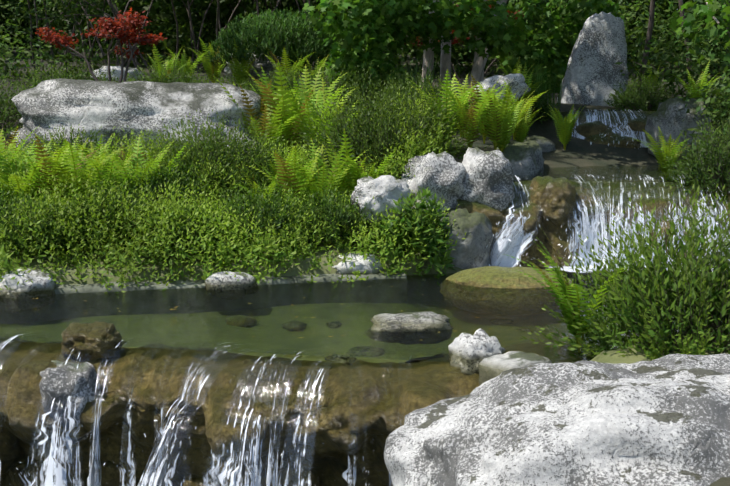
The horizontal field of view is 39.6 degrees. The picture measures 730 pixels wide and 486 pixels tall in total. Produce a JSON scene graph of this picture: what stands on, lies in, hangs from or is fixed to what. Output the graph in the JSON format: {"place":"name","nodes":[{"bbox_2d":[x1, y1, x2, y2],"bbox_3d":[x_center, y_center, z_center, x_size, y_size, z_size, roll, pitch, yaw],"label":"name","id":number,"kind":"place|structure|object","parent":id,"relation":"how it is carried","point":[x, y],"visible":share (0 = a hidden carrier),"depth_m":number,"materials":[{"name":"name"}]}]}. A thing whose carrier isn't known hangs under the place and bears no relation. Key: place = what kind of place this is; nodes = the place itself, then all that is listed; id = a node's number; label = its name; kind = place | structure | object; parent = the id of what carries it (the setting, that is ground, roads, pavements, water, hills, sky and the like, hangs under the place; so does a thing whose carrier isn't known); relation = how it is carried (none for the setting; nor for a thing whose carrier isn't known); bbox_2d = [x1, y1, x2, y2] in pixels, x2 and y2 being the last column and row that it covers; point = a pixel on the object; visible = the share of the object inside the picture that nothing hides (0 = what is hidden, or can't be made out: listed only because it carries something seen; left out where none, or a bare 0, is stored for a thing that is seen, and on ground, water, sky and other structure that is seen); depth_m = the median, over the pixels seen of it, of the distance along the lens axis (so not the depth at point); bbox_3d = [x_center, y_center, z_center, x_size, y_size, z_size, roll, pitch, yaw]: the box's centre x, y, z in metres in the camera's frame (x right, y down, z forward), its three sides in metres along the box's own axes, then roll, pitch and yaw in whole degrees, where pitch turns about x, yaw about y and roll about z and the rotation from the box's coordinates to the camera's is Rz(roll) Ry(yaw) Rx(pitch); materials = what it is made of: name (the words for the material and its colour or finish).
{"place":"outdoors","nodes":[
{"label":"outdoors","id":0,"kind":"place"},
{"bbox_2d":[0,266,728,363],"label":"pond water","id":1,"kind":"structure","parent":0,"point":[205,323],"depth_m":8.13,"materials":[{"name":"green liquid"}]},
{"bbox_2d":[205,271,258,300],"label":"pond stone","id":2,"kind":"object","parent":1,"relation":"in","point":[222,281],"visible":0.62,"depth_m":9.39,"materials":[{"name":"stone"}]},
{"bbox_2d":[33,286,534,337],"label":"floating leaves","id":3,"kind":"object","parent":1,"relation":"on","point":[306,317],"visible":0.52,"depth_m":8.43,"materials":[{"name":"green plant"}]},
{"bbox_2d":[365,312,453,344],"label":"rock","id":4,"kind":"object","parent":1,"relation":"in","point":[419,322],"visible":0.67,"depth_m":7.70,"materials":[{"name":"stone"}]},
{"bbox_2d":[0,47,729,485],"bbox_3d":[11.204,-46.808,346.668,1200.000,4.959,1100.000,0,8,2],"label":"terrain","id":5,"kind":"structure","parent":0,"point":[580,153],"depth_m":14.56,"materials":[{"name":"soil"}]},
{"bbox_2d":[92,66,142,81],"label":"rock","id":6,"kind":"object","parent":5,"relation":"on","point":[117,69],"visible":0.42,"depth_m":16.21,"materials":[{"name":"stone"}]},
{"bbox_2d":[11,78,273,154],"bbox_3d":[-2.767,-1.421,12.612,3.204,1.244,1.772,0,8,2],"label":"long boulder","id":7,"kind":"object","parent":5,"relation":"on","point":[107,106],"visible":0.56,"depth_m":11.94,"materials":[{"name":"stone"}]},
{"bbox_2d":[0,271,407,323],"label":"pond kerb","id":8,"kind":"structure","parent":5,"relation":"on","point":[82,289],"depth_m":9.51,"materials":[{"name":"stone"}]},
{"bbox_2d":[0,269,60,312],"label":"pond stone","id":9,"kind":"object","parent":8,"relation":"on","point":[42,284],"visible":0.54,"depth_m":9.03,"materials":[{"name":"stone"}]},
{"bbox_2d":[332,252,382,274],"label":"rock","id":10,"kind":"object","parent":8,"relation":"on","point":[361,265],"visible":0.27,"depth_m":9.98,"materials":[{"name":"stone"}]},
{"bbox_2d":[11,0,438,80],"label":"tree","id":11,"kind":"object","parent":5,"relation":"on","point":[115,13],"depth_m":18.12,"materials":[{"name":"green plant"}]},
{"bbox_2d":[0,85,470,297],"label":"ground cover","id":12,"kind":"object","parent":5,"relation":"on","point":[246,254],"visible":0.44,"depth_m":9.83,"materials":[{"name":"green plant"}]},
{"bbox_2d":[224,52,285,87],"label":"rock","id":13,"kind":"object","parent":5,"relation":"on","point":[266,66],"visible":0.35,"depth_m":17.10,"materials":[{"name":"stone"}]},
{"bbox_2d":[206,7,345,71],"bbox_3d":[-1.146,-3.299,16.651,2.880,1.000,2.144,0,8,2],"label":"mountain pine","id":14,"kind":"object","parent":5,"relation":"on","point":[266,25],"visible":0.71,"depth_m":16.02,"materials":[{"name":"green plant"}]},
{"bbox_2d":[35,0,531,85],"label":"maple tree","id":15,"kind":"object","parent":5,"relation":"on","point":[116,25],"depth_m":13.47,"materials":[{"name":"red plant"}]},
{"bbox_2d":[284,354,303,357],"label":"bed stone","id":16,"kind":"object","parent":5,"relation":"on","point":[294,355],"depth_m":8.26,"materials":[{"name":"stone"}]},
{"bbox_2d":[0,337,589,485],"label":"weir","id":17,"kind":"object","parent":5,"relation":"on","point":[423,384],"visible":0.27,"depth_m":6.83,"materials":[{"name":"brown stone"}]},
{"bbox_2d":[0,471,8,480],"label":"rock","id":18,"kind":"object","parent":17,"relation":"attached to","point":[3,477],"visible":0.08,"depth_m":7.37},
{"bbox_2d":[0,426,24,474],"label":"rock","id":19,"kind":"object","parent":17,"relation":"attached to","point":[11,452],"visible":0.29,"depth_m":7.30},
{"bbox_2d":[0,456,46,485],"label":"rock","id":20,"kind":"object","parent":17,"relation":"attached to","point":[17,468],"visible":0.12,"depth_m":7.32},
{"bbox_2d":[32,473,102,485],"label":"rock","id":21,"kind":"object","parent":17,"relation":"attached to","point":[84,476],"visible":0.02,"depth_m":7.21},
{"bbox_2d":[39,360,96,444],"bbox_3d":[-2.046,1.106,7.034,0.422,0.563,0.428,0,8,2],"label":"rock","id":22,"kind":"object","parent":17,"relation":"attached to","point":[62,380],"visible":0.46,"depth_m":6.85,"materials":[{"name":"stone"}]},
{"bbox_2d":[61,321,125,360],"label":"rock","id":23,"kind":"object","parent":17,"relation":"on","point":[95,340],"visible":0.79,"depth_m":7.17,"materials":[{"name":"brown stone"}]},
{"bbox_2d":[98,461,127,485],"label":"rock","id":24,"kind":"object","parent":17,"relation":"attached to","point":[110,473],"visible":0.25,"depth_m":7.21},
{"bbox_2d":[175,447,215,479],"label":"rock","id":25,"kind":"object","parent":17,"relation":"attached to","point":[193,458],"visible":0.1,"depth_m":7.01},
{"bbox_2d":[186,438,207,448],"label":"rock","id":26,"kind":"object","parent":17,"relation":"attached to","point":[196,443],"visible":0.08,"depth_m":6.97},
{"bbox_2d":[183,475,225,485],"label":"rock","id":27,"kind":"object","parent":17,"relation":"attached to","point":[194,480],"visible":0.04,"depth_m":6.99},
{"bbox_2d":[266,461,318,485],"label":"rock","id":28,"kind":"object","parent":17,"relation":"attached to","point":[313,478],"visible":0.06,"depth_m":6.75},
{"bbox_2d":[279,454,317,473],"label":"rock","id":29,"kind":"object","parent":17,"relation":"attached to","point":[307,463],"visible":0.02,"depth_m":6.78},
{"bbox_2d":[377,471,392,485],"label":"rock","id":30,"kind":"object","parent":17,"relation":"attached to","point":[383,477],"visible":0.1,"depth_m":6.71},
{"bbox_2d":[448,328,504,374],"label":"pond stone","id":31,"kind":"object","parent":17,"relation":"on","point":[468,353],"visible":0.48,"depth_m":6.65,"materials":[{"name":"stone"}]},
{"bbox_2d":[478,351,551,385],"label":"rock","id":32,"kind":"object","parent":17,"relation":"attached to","point":[491,367],"depth_m":6.44,"materials":[{"name":"stone"}]},
{"bbox_2d":[327,321,340,327],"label":"bed stone","id":33,"kind":"object","parent":5,"relation":"on","point":[333,325],"depth_m":9.30,"materials":[{"name":"stone"}]},
{"bbox_2d":[0,0,678,61],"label":"hedge","id":34,"kind":"object","parent":5,"relation":"on","point":[34,31],"visible":0.02,"depth_m":29.44,"materials":[{"name":"green plant"}]},
{"bbox_2d":[325,354,356,363],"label":"bed stone","id":35,"kind":"object","parent":5,"relation":"on","point":[343,359],"visible":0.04,"depth_m":8.06,"materials":[{"name":"stone"}]},
{"bbox_2d":[0,37,720,352],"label":"ferns","id":36,"kind":"object","parent":5,"relation":"on","point":[500,122],"visible":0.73,"depth_m":11.64,"materials":[{"name":"green plant"}]},
{"bbox_2d":[0,59,729,360],"bbox_3d":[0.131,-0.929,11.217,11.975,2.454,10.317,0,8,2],"label":"shrubs","id":37,"kind":"object","parent":5,"relation":"on","point":[377,101],"visible":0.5,"depth_m":10.18,"materials":[{"name":"green plant"}]},
{"bbox_2d":[0,0,729,186],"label":"foliage","id":38,"kind":"object","parent":5,"relation":"on","point":[163,21],"visible":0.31,"depth_m":20.32,"materials":[{"name":"green plant"}]},
{"bbox_2d":[0,110,729,485],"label":"waterfalls","id":39,"kind":"object","parent":5,"relation":"on","point":[512,250],"visible":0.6,"depth_m":6.77,"materials":[{"name":"white liquid"}]},
{"bbox_2d":[0,234,729,363],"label":"pond bed","id":40,"kind":"object","parent":5,"relation":"on","point":[612,357],"visible":0.08,"depth_m":9.44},
{"bbox_2d":[226,315,256,326],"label":"bed stone","id":41,"kind":"object","parent":40,"relation":"on","point":[235,319],"depth_m":9.22,"materials":[{"name":"stone"}]},
{"bbox_2d":[282,321,305,331],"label":"bed stone","id":42,"kind":"object","parent":40,"relation":"on","point":[292,322],"depth_m":9.21,"materials":[{"name":"stone"}]},
{"bbox_2d":[440,266,572,315],"bbox_3d":[1.377,0.462,9.880,1.301,0.468,1.036,0,8,2],"label":"tan rock","id":43,"kind":"object","parent":40,"relation":"on","point":[499,277],"visible":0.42,"depth_m":9.53,"materials":[{"name":"beige stone"}]},
{"bbox_2d":[348,346,384,356],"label":"bed stone","id":44,"kind":"object","parent":5,"relation":"on","point":[363,350],"depth_m":8.34,"materials":[{"name":"stone"}]},
{"bbox_2d":[351,175,410,222],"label":"rock","id":45,"kind":"object","parent":5,"relation":"on","point":[384,190],"visible":0.67,"depth_m":10.32,"materials":[{"name":"stone"}]},
{"bbox_2d":[401,151,465,218],"bbox_3d":[0.751,-0.580,10.875,0.669,0.816,0.690,-5,9,-31],"label":"rock","id":46,"kind":"object","parent":5,"relation":"on","point":[442,175],"visible":0.58,"depth_m":10.67,"materials":[{"name":"stone"}]},
{"bbox_2d":[341,52,562,110],"bbox_3d":[1.300,-2.410,15.178,3.499,0.878,1.566,0,8,2],"label":"iris and horsetail","id":47,"kind":"object","parent":5,"relation":"on","point":[539,78],"visible":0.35,"depth_m":15.40,"materials":[{"name":"green plant"}]},
{"bbox_2d":[434,208,493,269],"bbox_3d":[0.996,0.047,10.615,0.705,0.878,0.667,0,8,2],"label":"rock","id":48,"kind":"object","parent":5,"relation":"on","point":[471,251],"visible":0.6,"depth_m":10.36,"materials":[{"name":"stone"}]},
{"bbox_2d":[461,147,514,210],"bbox_3d":[1.308,-0.663,10.967,0.662,0.742,0.638,3,8,19],"label":"rock","id":49,"kind":"object","parent":5,"relation":"on","point":[488,179],"visible":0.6,"depth_m":10.71,"materials":[{"name":"stone"}]},
{"bbox_2d":[490,318,512,324],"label":"bed stone","id":50,"kind":"object","parent":5,"relation":"on","point":[501,321],"depth_m":9.57,"materials":[{"name":"stone"}]},
{"bbox_2d":[474,73,530,105],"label":"rock","id":51,"kind":"object","parent":5,"relation":"on","point":[519,85],"visible":0.33,"depth_m":14.09,"materials":[{"name":"stone"}]},
{"bbox_2d":[302,0,729,96],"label":"green maple","id":52,"kind":"object","parent":5,"relation":"on","point":[355,38],"depth_m":14.57,"materials":[{"name":"green plant"}]},
{"bbox_2d":[497,145,539,181],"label":"rock","id":53,"kind":"object","parent":5,"relation":"on","point":[521,159],"visible":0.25,"depth_m":11.86,"materials":[{"name":"stone"}]},
{"bbox_2d":[510,140,544,168],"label":"rock","id":54,"kind":"object","parent":5,"relation":"on","point":[540,160],"visible":0.29,"depth_m":13.03,"materials":[{"name":"stone"}]},
{"bbox_2d":[524,135,554,151],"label":"rock","id":55,"kind":"object","parent":5,"relation":"on","point":[546,145],"visible":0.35,"depth_m":13.98,"materials":[{"name":"stone"}]},
{"bbox_2d":[384,353,729,485],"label":"boulder","id":56,"kind":"object","parent":5,"relation":"on","point":[663,421],"visible":1,"depth_m":4.76,"materials":[{"name":"stone"}]},
{"bbox_2d":[575,121,607,136],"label":"waterfall rock","id":57,"kind":"object","parent":5,"relation":"on","point":[585,129],"visible":0.58,"depth_m":14.65,"materials":[{"name":"stone"}]},
{"bbox_2d":[556,11,627,105],"bbox_3d":[3.625,-2.802,16.143,1.096,1.726,0.608,0,8,2],"label":"standing stone","id":58,"kind":"object","parent":5,"relation":"on","point":[593,75],"visible":0.79,"depth_m":15.93,"materials":[{"name":"stone"}]},
{"bbox_2d":[457,180,729,302],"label":"weir","id":59,"kind":"object","parent":5,"relation":"on","point":[553,232],"visible":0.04,"depth_m":10.76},
{"bbox_2d":[530,175,578,227],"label":"rock","id":60,"kind":"object","parent":59,"relation":"on","point":[556,200],"visible":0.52,"depth_m":10.74,"materials":[{"name":"brown stone"}]},
{"bbox_2d":[560,111,655,144],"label":"waterfall","id":61,"kind":"structure","parent":5,"relation":"on","point":[600,137],"depth_m":14.81,"materials":[{"name":"white liquid"}]},
{"bbox_2d":[627,117,646,134],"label":"waterfall rock","id":62,"kind":"object","parent":5,"relation":"on","point":[638,124],"visible":0.38,"depth_m":14.69,"materials":[{"name":"stone"}]},
{"bbox_2d":[645,97,715,161],"bbox_3d":[4.361,-1.531,14.089,0.940,0.993,0.942,0,8,2],"label":"rock","id":63,"kind":"object","parent":5,"relation":"on","point":[666,117],"visible":0.56,"depth_m":13.72,"materials":[{"name":"stone"}]},
{"bbox_2d":[637,0,729,90],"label":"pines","id":64,"kind":"object","parent":5,"relation":"on","point":[651,19],"visible":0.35,"depth_m":16.53,"materials":[{"name":"plant"}]},
{"bbox_2d":[513,165,725,179],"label":"pool water","id":65,"kind":"structure","parent":0,"point":[636,171],"depth_m":12.13,"materials":[{"name":"liquid"}]},
{"bbox_2d":[610,136,641,148],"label":"waterfall rock","id":66,"kind":"object","parent":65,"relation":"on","point":[624,140],"visible":0.23,"depth_m":14.49,"materials":[{"name":"stone"}]},
{"label":"lower pool water","id":67,"kind":"structure","parent":0,"visible":0},
{"bbox_2d":[1,134,727,484],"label":"water spray","id":68,"kind":"object","parent":67,"relation":"on","point":[533,258],"visible":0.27,"depth_m":10.48,"materials":[{"name":"white liquid"}]}
]}

